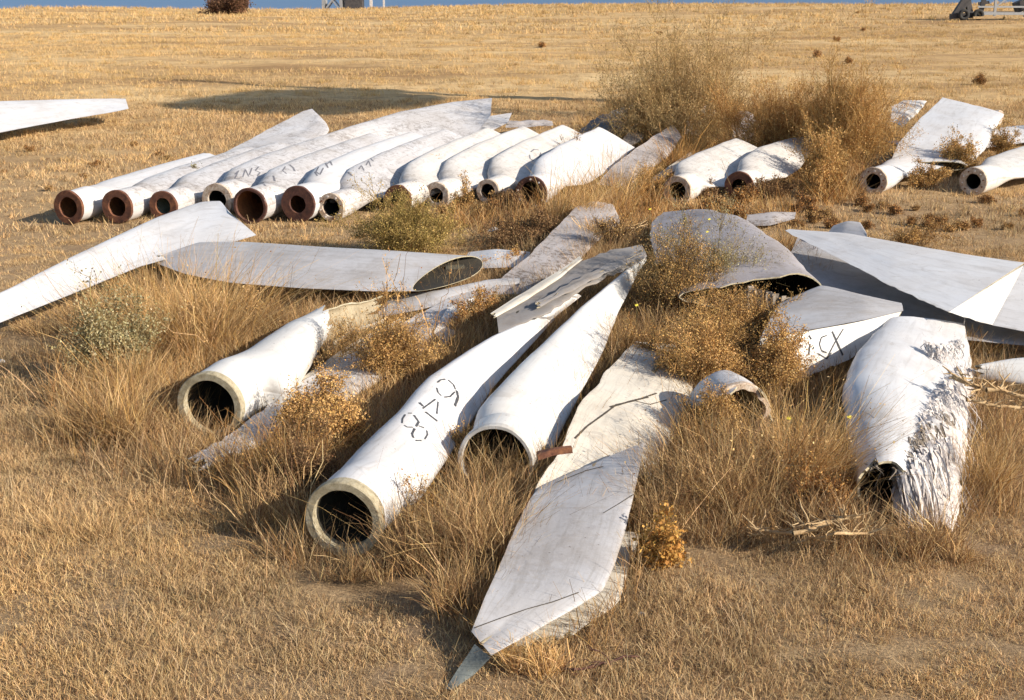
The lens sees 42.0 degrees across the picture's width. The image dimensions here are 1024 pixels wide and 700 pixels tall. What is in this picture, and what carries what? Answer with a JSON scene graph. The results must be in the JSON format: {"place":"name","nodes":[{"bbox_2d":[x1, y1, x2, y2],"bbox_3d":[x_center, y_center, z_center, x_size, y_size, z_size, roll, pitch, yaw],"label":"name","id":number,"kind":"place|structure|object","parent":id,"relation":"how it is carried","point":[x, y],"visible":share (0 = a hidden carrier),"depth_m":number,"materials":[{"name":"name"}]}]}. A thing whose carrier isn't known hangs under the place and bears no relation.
{"place":"outdoors","nodes":[
{"label":"outdoors","id":0,"kind":"place"},
{"bbox_2d":[0,0,1017,9],"bbox_3d":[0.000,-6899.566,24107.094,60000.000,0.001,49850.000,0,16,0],"label":"water","id":1,"kind":"structure","parent":0,"point":[192,4],"depth_m":1161.51,"materials":[{"name":"blue liquid"}]},
{"bbox_2d":[0,4,1023,699],"bbox_3d":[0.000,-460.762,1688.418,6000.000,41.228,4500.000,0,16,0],"label":"ground","id":2,"kind":"structure","parent":0,"point":[334,590],"depth_m":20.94,"materials":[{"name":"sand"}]},
{"bbox_2d":[4,303,80,336],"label":"grass tuft","id":3,"kind":"object","parent":2,"relation":"on","point":[34,327],"visible":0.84,"depth_m":15.09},
{"bbox_2d":[0,98,128,132],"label":"turbine blade","id":4,"kind":"object","parent":2,"relation":"on","point":[15,115],"visible":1,"depth_m":33.52,"materials":[{"name":"plastic"}]},
{"bbox_2d":[4,490,142,543],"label":"grass tuft","id":5,"kind":"object","parent":2,"relation":"on","point":[111,528],"visible":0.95,"depth_m":9.73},
{"bbox_2d":[9,346,213,449],"bbox_3d":[-3.633,0.422,11.448,1.703,0.845,2.267,8,18,26],"label":"grass tuft","id":6,"kind":"object","parent":2,"relation":"on","point":[98,417],"visible":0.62,"depth_m":11.54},
{"bbox_2d":[45,259,182,383],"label":"dry bush","id":7,"kind":"object","parent":2,"relation":"on","point":[100,337],"visible":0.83,"depth_m":13.06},
{"bbox_2d":[12,311,232,406],"bbox_3d":[-3.507,0.112,12.621,1.859,0.794,1.918,-11,19,-34],"label":"grass tuft","id":8,"kind":"object","parent":2,"relation":"on","point":[128,365],"visible":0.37,"depth_m":12.59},
{"bbox_2d":[0,201,255,322],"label":"turbine blade","id":9,"kind":"object","parent":2,"relation":"on","point":[174,228],"visible":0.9,"depth_m":17.22,"materials":[{"name":"plastic"}]},
{"bbox_2d":[54,153,214,223],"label":"turbine blade","id":10,"kind":"object","parent":2,"relation":"on","point":[75,206],"visible":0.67,"depth_m":21.92,"materials":[{"name":"plastic"}]},
{"bbox_2d":[35,357,248,452],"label":"grass tuft","id":11,"kind":"object","parent":2,"relation":"on","point":[121,427],"visible":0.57,"depth_m":11.59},
{"bbox_2d":[102,147,254,222],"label":"turbine blade","id":12,"kind":"object","parent":2,"relation":"on","point":[126,204],"visible":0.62,"depth_m":22.05,"materials":[{"name":"plastic"}]},
{"bbox_2d":[0,216,388,362],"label":"grass tuft","id":13,"kind":"object","parent":2,"relation":"on","point":[207,332],"visible":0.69,"depth_m":14.14,"materials":[{"name":"plant"}]},
{"bbox_2d":[171,280,265,343],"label":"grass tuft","id":14,"kind":"object","parent":2,"relation":"on","point":[220,316],"visible":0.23,"depth_m":14.49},
{"bbox_2d":[149,142,290,217],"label":"turbine blade","id":15,"kind":"object","parent":2,"relation":"on","point":[186,190],"visible":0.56,"depth_m":22.91,"materials":[{"name":"plastic"}]},
{"bbox_2d":[198,0,255,13],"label":"dry bush","id":16,"kind":"object","parent":2,"relation":"on","point":[222,6],"visible":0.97,"depth_m":117.83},
{"bbox_2d":[131,259,337,336],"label":"grass tuft","id":17,"kind":"object","parent":2,"relation":"on","point":[274,306],"visible":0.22,"depth_m":15.08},
{"bbox_2d":[147,423,336,532],"bbox_3d":[-1.898,0.946,9.815,1.353,0.740,1.431,-9,18,-28],"label":"grass tuft","id":18,"kind":"object","parent":2,"relation":"on","point":[296,513],"visible":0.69,"depth_m":9.85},
{"bbox_2d":[202,135,342,212],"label":"turbine blade","id":19,"kind":"object","parent":2,"relation":"on","point":[248,174],"visible":0.53,"depth_m":23.78,"materials":[{"name":"plastic"}]},
{"bbox_2d":[228,109,328,150],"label":"turbine blade","id":20,"kind":"object","parent":2,"relation":"on","point":[305,125],"visible":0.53,"depth_m":28.83,"materials":[{"name":"plastic"}]},
{"bbox_2d":[169,386,389,493],"bbox_3d":[-1.746,0.730,10.524,1.870,0.764,1.533,-7,18,-23],"label":"grass tuft","id":21,"kind":"object","parent":2,"relation":"on","point":[258,458],"visible":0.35,"depth_m":10.57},
{"bbox_2d":[177,296,399,437],"bbox_3d":[-2.042,-0.005,13.439,0.797,0.609,3.866,5,17,16],"label":"turbine blade","id":22,"kind":"object","parent":2,"relation":"on","point":[281,354],"visible":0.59,"depth_m":12.23,"materials":[{"name":"plastic"}]},
{"bbox_2d":[249,413,345,502],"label":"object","id":23,"kind":"object","parent":2,"relation":"on","point":[303,459],"visible":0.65,"depth_m":10.32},
{"bbox_2d":[233,133,385,223],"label":"turbine blade","id":24,"kind":"object","parent":2,"relation":"on","point":[261,200],"visible":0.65,"depth_m":22.66,"materials":[{"name":"plastic"}]},
{"bbox_2d":[156,242,482,290],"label":"turbine blade","id":25,"kind":"object","parent":2,"relation":"on","point":[354,265],"visible":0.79,"depth_m":16.56,"materials":[{"name":"plastic"}]},
{"bbox_2d":[264,350,376,453],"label":"dry bush","id":26,"kind":"object","parent":2,"relation":"on","point":[318,400],"visible":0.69,"depth_m":11.41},
{"bbox_2d":[188,287,491,470],"bbox_3d":[-1.411,0.114,13.589,0.639,0.172,6.314,6,17,19],"label":"turbine blade","id":27,"kind":"object","parent":2,"relation":"on","point":[430,311],"visible":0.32,"depth_m":12.81,"materials":[{"name":"plastic"}]},
{"bbox_2d":[294,535,408,585],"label":"grass tuft","id":28,"kind":"object","parent":2,"relation":"on","point":[353,576],"visible":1,"depth_m":9.03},
{"bbox_2d":[281,132,422,221],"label":"turbine blade","id":29,"kind":"object","parent":2,"relation":"on","point":[320,181],"visible":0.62,"depth_m":22.58,"materials":[{"name":"plastic"}]},
{"bbox_2d":[319,254,448,387],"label":"dry bush","id":30,"kind":"object","parent":2,"relation":"on","point":[387,347],"visible":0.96,"depth_m":13.10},
{"bbox_2d":[319,129,461,220],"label":"turbine blade","id":31,"kind":"object","parent":2,"relation":"on","point":[387,167],"visible":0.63,"depth_m":23.58,"materials":[{"name":"plastic"}]},
{"bbox_2d":[315,172,473,253],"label":"dry bush","id":32,"kind":"object","parent":2,"relation":"on","point":[400,228],"visible":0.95,"depth_m":18.86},
{"bbox_2d":[324,98,491,141],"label":"turbine blade","id":33,"kind":"object","parent":2,"relation":"on","point":[464,118],"visible":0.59,"depth_m":29.70,"materials":[{"name":"plastic"}]},
{"bbox_2d":[393,465,458,529],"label":"grass tuft","id":34,"kind":"object","parent":2,"relation":"on","point":[420,493],"visible":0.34,"depth_m":9.70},
{"bbox_2d":[384,128,499,210],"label":"turbine blade","id":35,"kind":"object","parent":2,"relation":"on","point":[423,169],"visible":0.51,"depth_m":23.97,"materials":[{"name":"plastic"}]},
{"bbox_2d":[305,294,580,556],"bbox_3d":[-0.297,0.340,12.348,0.636,0.569,6.469,4,17,15],"label":"turbine blade","id":36,"kind":"object","parent":2,"relation":"on","point":[405,436],"visible":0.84,"depth_m":10.33,"materials":[{"name":"plastic"}]},
{"bbox_2d":[497,244,646,332],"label":"turbine blade","id":37,"kind":"object","parent":36,"relation":"on","point":[522,313],"visible":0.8,"depth_m":14.83,"materials":[{"name":"plastic"}]},
{"bbox_2d":[490,256,581,317],"bbox_3d":[0.348,-0.727,14.843,0.147,0.088,2.836,6,17,21],"label":"blade fragment","id":38,"kind":"object","parent":37,"relation":"on","point":[531,292],"visible":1,"depth_m":14.59,"materials":[{"name":"plastic"}]},
{"bbox_2d":[535,252,641,307],"bbox_3d":[0.910,-0.824,15.083,0.146,0.086,2.849,8,18,27],"label":"blade fragment","id":39,"kind":"object","parent":37,"relation":"on","point":[574,285],"visible":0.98,"depth_m":14.94,"materials":[{"name":"plastic"}]},
{"bbox_2d":[378,278,519,316],"bbox_3d":[-0.840,-0.678,16.162,2.153,0.172,0.754,-9,18,-28],"label":"blade fragment","id":40,"kind":"object","parent":2,"relation":"on","point":[435,296],"visible":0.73,"depth_m":16.04,"materials":[{"name":"plastic"}]},
{"bbox_2d":[397,515,525,618],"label":"grass tuft","id":41,"kind":"object","parent":2,"relation":"on","point":[443,587],"visible":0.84,"depth_m":8.56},
{"bbox_2d":[447,168,475,211],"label":"dry bush","id":42,"kind":"object","parent":2,"relation":"on","point":[467,194],"visible":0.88,"depth_m":22.51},
{"bbox_2d":[294,438,641,581],"bbox_3d":[-0.518,1.127,9.119,2.435,0.778,2.056,5,17,16],"label":"grass tuft","id":43,"kind":"object","parent":2,"relation":"on","point":[489,525],"visible":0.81,"depth_m":9.17,"materials":[{"name":"plant"}]},
{"bbox_2d":[440,284,502,335],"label":"dry bush","id":44,"kind":"object","parent":2,"relation":"on","point":[465,310],"visible":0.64,"depth_m":14.84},
{"bbox_2d":[427,126,538,206],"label":"turbine blade","id":45,"kind":"object","parent":2,"relation":"on","point":[473,161],"visible":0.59,"depth_m":24.50,"materials":[{"name":"plastic"}]},
{"bbox_2d":[467,249,529,267],"bbox_3d":[-0.227,-1.244,18.165,0.949,0.154,1.035,0,16,0],"label":"blade fragment","id":46,"kind":"object","parent":2,"relation":"on","point":[491,253],"visible":0.59,"depth_m":18.09,"materials":[{"name":"plastic"}]},
{"bbox_2d":[450,434,554,483],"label":"grass tuft","id":47,"kind":"object","parent":2,"relation":"on","point":[501,460],"visible":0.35,"depth_m":10.67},
{"bbox_2d":[0,1,1022,34],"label":"grass","id":48,"kind":"structure","parent":2,"relation":"on","point":[484,11],"depth_m":103.44,"materials":[{"name":"plant"}]},
{"bbox_2d":[0,194,1023,683],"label":"undergrowth","id":49,"kind":"object","parent":2,"relation":"on","point":[454,350],"visible":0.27,"depth_m":11.34,"materials":[{"name":"brown plant"}]},
{"bbox_2d":[0,94,1023,245],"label":"grass","id":50,"kind":"structure","parent":2,"relation":"on","point":[222,109],"depth_m":31.00,"materials":[{"name":"plant"}]},
{"bbox_2d":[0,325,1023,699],"bbox_3d":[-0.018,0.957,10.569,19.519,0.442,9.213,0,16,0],"label":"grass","id":51,"kind":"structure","parent":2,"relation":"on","point":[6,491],"depth_m":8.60,"materials":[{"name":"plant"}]},
{"bbox_2d":[0,231,1023,425],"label":"grass","id":52,"kind":"structure","parent":2,"relation":"on","point":[987,252],"depth_m":16.66,"materials":[{"name":"plant"}]},
{"bbox_2d":[469,204,562,250],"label":"dry bush","id":53,"kind":"object","parent":2,"relation":"on","point":[536,228],"visible":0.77,"depth_m":19.58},
{"bbox_2d":[444,601,596,681],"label":"grass tuft","id":54,"kind":"object","parent":2,"relation":"on","point":[506,658],"visible":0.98,"depth_m":7.86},
{"bbox_2d":[476,125,580,201],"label":"turbine blade","id":55,"kind":"object","parent":2,"relation":"on","point":[514,163],"visible":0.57,"depth_m":24.95,"materials":[{"name":"plastic"}]},
{"bbox_2d":[445,443,644,690],"bbox_3d":[0.406,1.349,9.107,0.807,0.350,3.443,4,16,13],"label":"turbine blade","id":56,"kind":"object","parent":2,"relation":"on","point":[546,565],"visible":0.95,"depth_m":8.71,"materials":[{"name":"plastic"}]},
{"bbox_2d":[458,260,645,484],"bbox_3d":[0.648,-0.031,13.768,0.720,0.633,6.821,4,16,12],"label":"turbine blade","id":57,"kind":"object","parent":2,"relation":"on","point":[526,388],"visible":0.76,"depth_m":11.87,"materials":[{"name":"plastic"}]},
{"bbox_2d":[486,201,618,297],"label":"turbine blade","id":58,"kind":"object","parent":2,"relation":"on","point":[537,258],"visible":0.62,"depth_m":18.11,"materials":[{"name":"plastic"}]},
{"bbox_2d":[515,127,633,208],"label":"turbine blade","id":59,"kind":"object","parent":2,"relation":"on","point":[593,142],"visible":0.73,"depth_m":25.18,"materials":[{"name":"plastic"}]},
{"bbox_2d":[510,151,678,225],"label":"grass tuft","id":60,"kind":"object","parent":2,"relation":"on","point":[562,208],"visible":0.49,"depth_m":20.84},
{"bbox_2d":[532,300,681,360],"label":"grass tuft","id":61,"kind":"object","parent":2,"relation":"on","point":[636,329],"visible":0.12,"depth_m":13.97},
{"bbox_2d":[534,341,693,492],"bbox_3d":[1.109,0.507,11.919,0.797,0.332,4.777,4,17,15],"label":"turbine blade","id":62,"kind":"object","parent":2,"relation":"on","point":[610,415],"visible":0.69,"depth_m":11.57,"materials":[{"name":"plastic"}]},
{"bbox_2d":[587,205,646,244],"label":"dry bush","id":63,"kind":"object","parent":2,"relation":"on","point":[608,226],"visible":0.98,"depth_m":18.47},
{"bbox_2d":[529,138,710,217],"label":"grass tuft","id":64,"kind":"object","parent":2,"relation":"on","point":[624,198],"visible":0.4,"depth_m":21.85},
{"bbox_2d":[374,87,892,233],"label":"undergrowth","id":65,"kind":"object","parent":2,"relation":"on","point":[797,173],"visible":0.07,"depth_m":23.11,"materials":[{"name":"brown plant"}]},
{"bbox_2d":[608,313,668,360],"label":"dry bush","id":66,"kind":"object","parent":2,"relation":"on","point":[632,336],"visible":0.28,"depth_m":13.55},
{"bbox_2d":[597,125,680,189],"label":"turbine blade","id":67,"kind":"object","parent":2,"relation":"on","point":[640,154],"visible":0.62,"depth_m":26.91,"materials":[{"name":"plastic"}]},
{"bbox_2d":[621,161,682,198],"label":"dry bush","id":68,"kind":"object","parent":2,"relation":"on","point":[648,183],"visible":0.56,"depth_m":23.56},
{"bbox_2d":[593,465,730,530],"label":"grass tuft","id":69,"kind":"object","parent":2,"relation":"on","point":[650,498],"visible":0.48,"depth_m":9.72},
{"bbox_2d":[632,500,691,573],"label":"dry bush","id":70,"kind":"object","parent":2,"relation":"on","point":[672,546],"visible":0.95,"depth_m":9.06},
{"bbox_2d":[569,0,784,151],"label":"dry bush","id":71,"kind":"object","parent":2,"relation":"on","point":[646,96],"visible":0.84,"depth_m":29.53,"materials":[{"name":"plant"}]},
{"bbox_2d":[616,202,743,324],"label":"dry bush","id":72,"kind":"object","parent":2,"relation":"on","point":[668,287],"visible":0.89,"depth_m":15.17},
{"bbox_2d":[628,121,759,173],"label":"grass tuft","id":73,"kind":"object","parent":2,"relation":"on","point":[681,154],"visible":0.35,"depth_m":26.86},
{"bbox_2d":[638,275,767,388],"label":"dry bush","id":74,"kind":"object","parent":2,"relation":"on","point":[713,348],"visible":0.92,"depth_m":12.82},
{"bbox_2d":[623,157,794,309],"bbox_3d":[2.333,-1.379,15.787,2.083,1.909,1.465,-4,17,-15],"label":"dry bush","id":75,"kind":"object","parent":2,"relation":"on","point":[726,256],"visible":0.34,"depth_m":15.74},
{"bbox_2d":[663,138,757,203],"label":"turbine blade","id":76,"kind":"object","parent":2,"relation":"on","point":[695,171],"visible":0.74,"depth_m":24.44,"materials":[{"name":"plastic"}]},
{"bbox_2d":[675,368,747,439],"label":"dry bush","id":77,"kind":"object","parent":2,"relation":"on","point":[703,397],"visible":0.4,"depth_m":11.46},
{"bbox_2d":[612,382,813,466],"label":"grass tuft","id":78,"kind":"object","parent":2,"relation":"on","point":[707,425],"visible":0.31,"depth_m":11.02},
{"bbox_2d":[592,375,847,526],"bbox_3d":[1.573,0.793,10.040,2.068,0.908,1.943,10,19,31],"label":"grass tuft","id":79,"kind":"object","parent":2,"relation":"on","point":[718,470],"visible":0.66,"depth_m":9.95,"materials":[{"name":"plant"}]},
{"bbox_2d":[685,370,772,435],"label":"turbine blade","id":80,"kind":"object","parent":2,"relation":"on","point":[733,383],"visible":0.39,"depth_m":11.79,"materials":[{"name":"plastic"}]},
{"bbox_2d":[650,209,820,322],"bbox_3d":[2.699,-1.270,17.695,1.860,0.621,6.027,0,16,0],"label":"turbine blade","id":81,"kind":"object","parent":2,"relation":"on","point":[762,275],"visible":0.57,"depth_m":16.41,"materials":[{"name":"plastic"}]},
{"bbox_2d":[685,279,806,348],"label":"dry bush","id":82,"kind":"object","parent":2,"relation":"on","point":[751,316],"visible":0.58,"depth_m":14.46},
{"bbox_2d":[724,135,812,197],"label":"turbine blade","id":83,"kind":"object","parent":2,"relation":"on","point":[766,161],"visible":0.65,"depth_m":25.12,"materials":[{"name":"plastic"}]},
{"bbox_2d":[736,173,801,199],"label":"dry bush","id":84,"kind":"object","parent":2,"relation":"on","point":[768,187],"visible":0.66,"depth_m":23.65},
{"bbox_2d":[682,48,860,147],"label":"dry bush","id":85,"kind":"object","parent":2,"relation":"on","point":[770,129],"visible":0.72,"depth_m":27.75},
{"bbox_2d":[747,212,795,225],"bbox_3d":[4.176,-2.158,21.591,0.644,0.097,1.380,13,21,39],"label":"blade fragment","id":86,"kind":"object","parent":2,"relation":"on","point":[768,218],"visible":0.89,"depth_m":21.45,"materials":[{"name":"plastic"}]},
{"bbox_2d":[735,297,823,398],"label":"dry bush","id":87,"kind":"object","parent":2,"relation":"on","point":[787,355],"visible":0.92,"depth_m":12.80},
{"bbox_2d":[741,499,870,536],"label":"dead branch","id":88,"kind":"object","parent":2,"relation":"on","point":[809,527],"visible":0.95,"depth_m":9.24,"materials":[{"name":"brown wood"}]},
{"bbox_2d":[781,106,852,178],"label":"dry bush","id":89,"kind":"object","parent":2,"relation":"on","point":[822,151],"visible":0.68,"depth_m":24.96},
{"bbox_2d":[779,447,860,514],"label":"dry bush","id":90,"kind":"object","parent":2,"relation":"on","point":[822,484],"visible":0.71,"depth_m":9.96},
{"bbox_2d":[672,346,969,503],"bbox_3d":[2.460,0.597,10.286,2.524,1.152,2.662,0,16,0],"label":"grass tuft","id":91,"kind":"object","parent":2,"relation":"on","point":[828,450],"visible":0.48,"depth_m":10.25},
{"bbox_2d":[804,146,847,197],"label":"dry bush","id":92,"kind":"object","parent":2,"relation":"on","point":[826,174],"visible":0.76,"depth_m":23.79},
{"bbox_2d":[770,486,885,539],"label":"grass tuft","id":93,"kind":"object","parent":2,"relation":"on","point":[810,519],"visible":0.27,"depth_m":9.68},
{"bbox_2d":[754,285,902,387],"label":"turbine blade","id":94,"kind":"object","parent":2,"relation":"on","point":[821,306],"visible":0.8,"depth_m":13.75,"materials":[{"name":"plastic"}]},
{"bbox_2d":[792,515,892,544],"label":"dead branch","id":95,"kind":"object","parent":2,"relation":"on","point":[844,531],"visible":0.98,"depth_m":9.23,"materials":[{"name":"brown wood"}]},
{"bbox_2d":[766,0,928,174],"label":"dry bush","id":96,"kind":"object","parent":2,"relation":"on","point":[848,116],"visible":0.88,"depth_m":26.44,"materials":[{"name":"plant"}]},
{"bbox_2d":[785,229,1023,330],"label":"turbine blade","id":97,"kind":"object","parent":2,"relation":"on","point":[986,290],"visible":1,"depth_m":15.43,"materials":[{"name":"plastic"}]},
{"bbox_2d":[859,154,949,194],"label":"turbine blade","id":98,"kind":"object","parent":2,"relation":"on","point":[889,173],"visible":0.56,"depth_m":24.67,"materials":[{"name":"plastic"}]},
{"bbox_2d":[791,238,1023,344],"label":"turbine blade","id":99,"kind":"object","parent":2,"relation":"on","point":[842,274],"visible":0.36,"depth_m":16.08,"materials":[{"name":"plastic"}]},
{"bbox_2d":[872,215,959,246],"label":"dry bush","id":100,"kind":"object","parent":2,"relation":"on","point":[914,234],"visible":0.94,"depth_m":19.61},
{"bbox_2d":[842,316,991,533],"bbox_3d":[3.611,0.486,11.930,1.282,0.552,5.276,4,17,15],"label":"turbine blade","id":101,"kind":"object","parent":2,"relation":"on","point":[910,348],"visible":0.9,"depth_m":11.18,"materials":[{"name":"plastic"}]},
{"bbox_2d":[942,365,1023,398],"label":"dead branch","id":102,"kind":"object","parent":101,"relation":"on","point":[980,386],"visible":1,"depth_m":11.55,"materials":[{"name":"brown wood"}]},
{"bbox_2d":[905,155,953,188],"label":"dry bush","id":103,"kind":"object","parent":2,"relation":"on","point":[923,179],"visible":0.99,"depth_m":24.66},
{"bbox_2d":[866,484,1012,566],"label":"grass tuft","id":104,"kind":"object","parent":2,"relation":"on","point":[924,537],"visible":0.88,"depth_m":9.33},
{"bbox_2d":[892,97,1003,170],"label":"turbine blade","id":105,"kind":"object","parent":2,"relation":"on","point":[939,118],"visible":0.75,"depth_m":29.03,"materials":[{"name":"plastic"}]},
{"bbox_2d":[933,124,987,176],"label":"dry bush","id":106,"kind":"object","parent":2,"relation":"on","point":[966,156],"visible":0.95,"depth_m":26.40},
{"bbox_2d":[927,408,1023,502],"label":"grass tuft","id":107,"kind":"object","parent":2,"relation":"on","point":[1001,476],"visible":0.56,"depth_m":10.30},
{"bbox_2d":[949,0,1023,19],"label":"machine trailer","id":108,"kind":"object","parent":2,"relation":"on","point":[962,7],"visible":1,"depth_m":92.14,"materials":[{"name":"metal"}]},
{"bbox_2d":[959,146,1023,194],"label":"turbine blade","id":109,"kind":"object","parent":2,"relation":"on","point":[991,172],"visible":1,"depth_m":24.65,"materials":[{"name":"plastic"}]},
{"bbox_2d":[974,358,1023,384],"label":"turbine blade","id":110,"kind":"object","parent":2,"relation":"on","point":[1017,364],"visible":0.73,"depth_m":12.64,"materials":[{"name":"plastic"}]},
{"bbox_2d":[985,113,1022,153],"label":"dry bush","id":111,"kind":"object","parent":2,"relation":"on","point":[1000,144],"visible":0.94,"depth_m":29.01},
{"bbox_2d":[0,25,1023,103],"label":"grass","id":112,"kind":"structure","parent":0,"point":[109,49],"depth_m":59.14,"materials":[{"name":"plant"}]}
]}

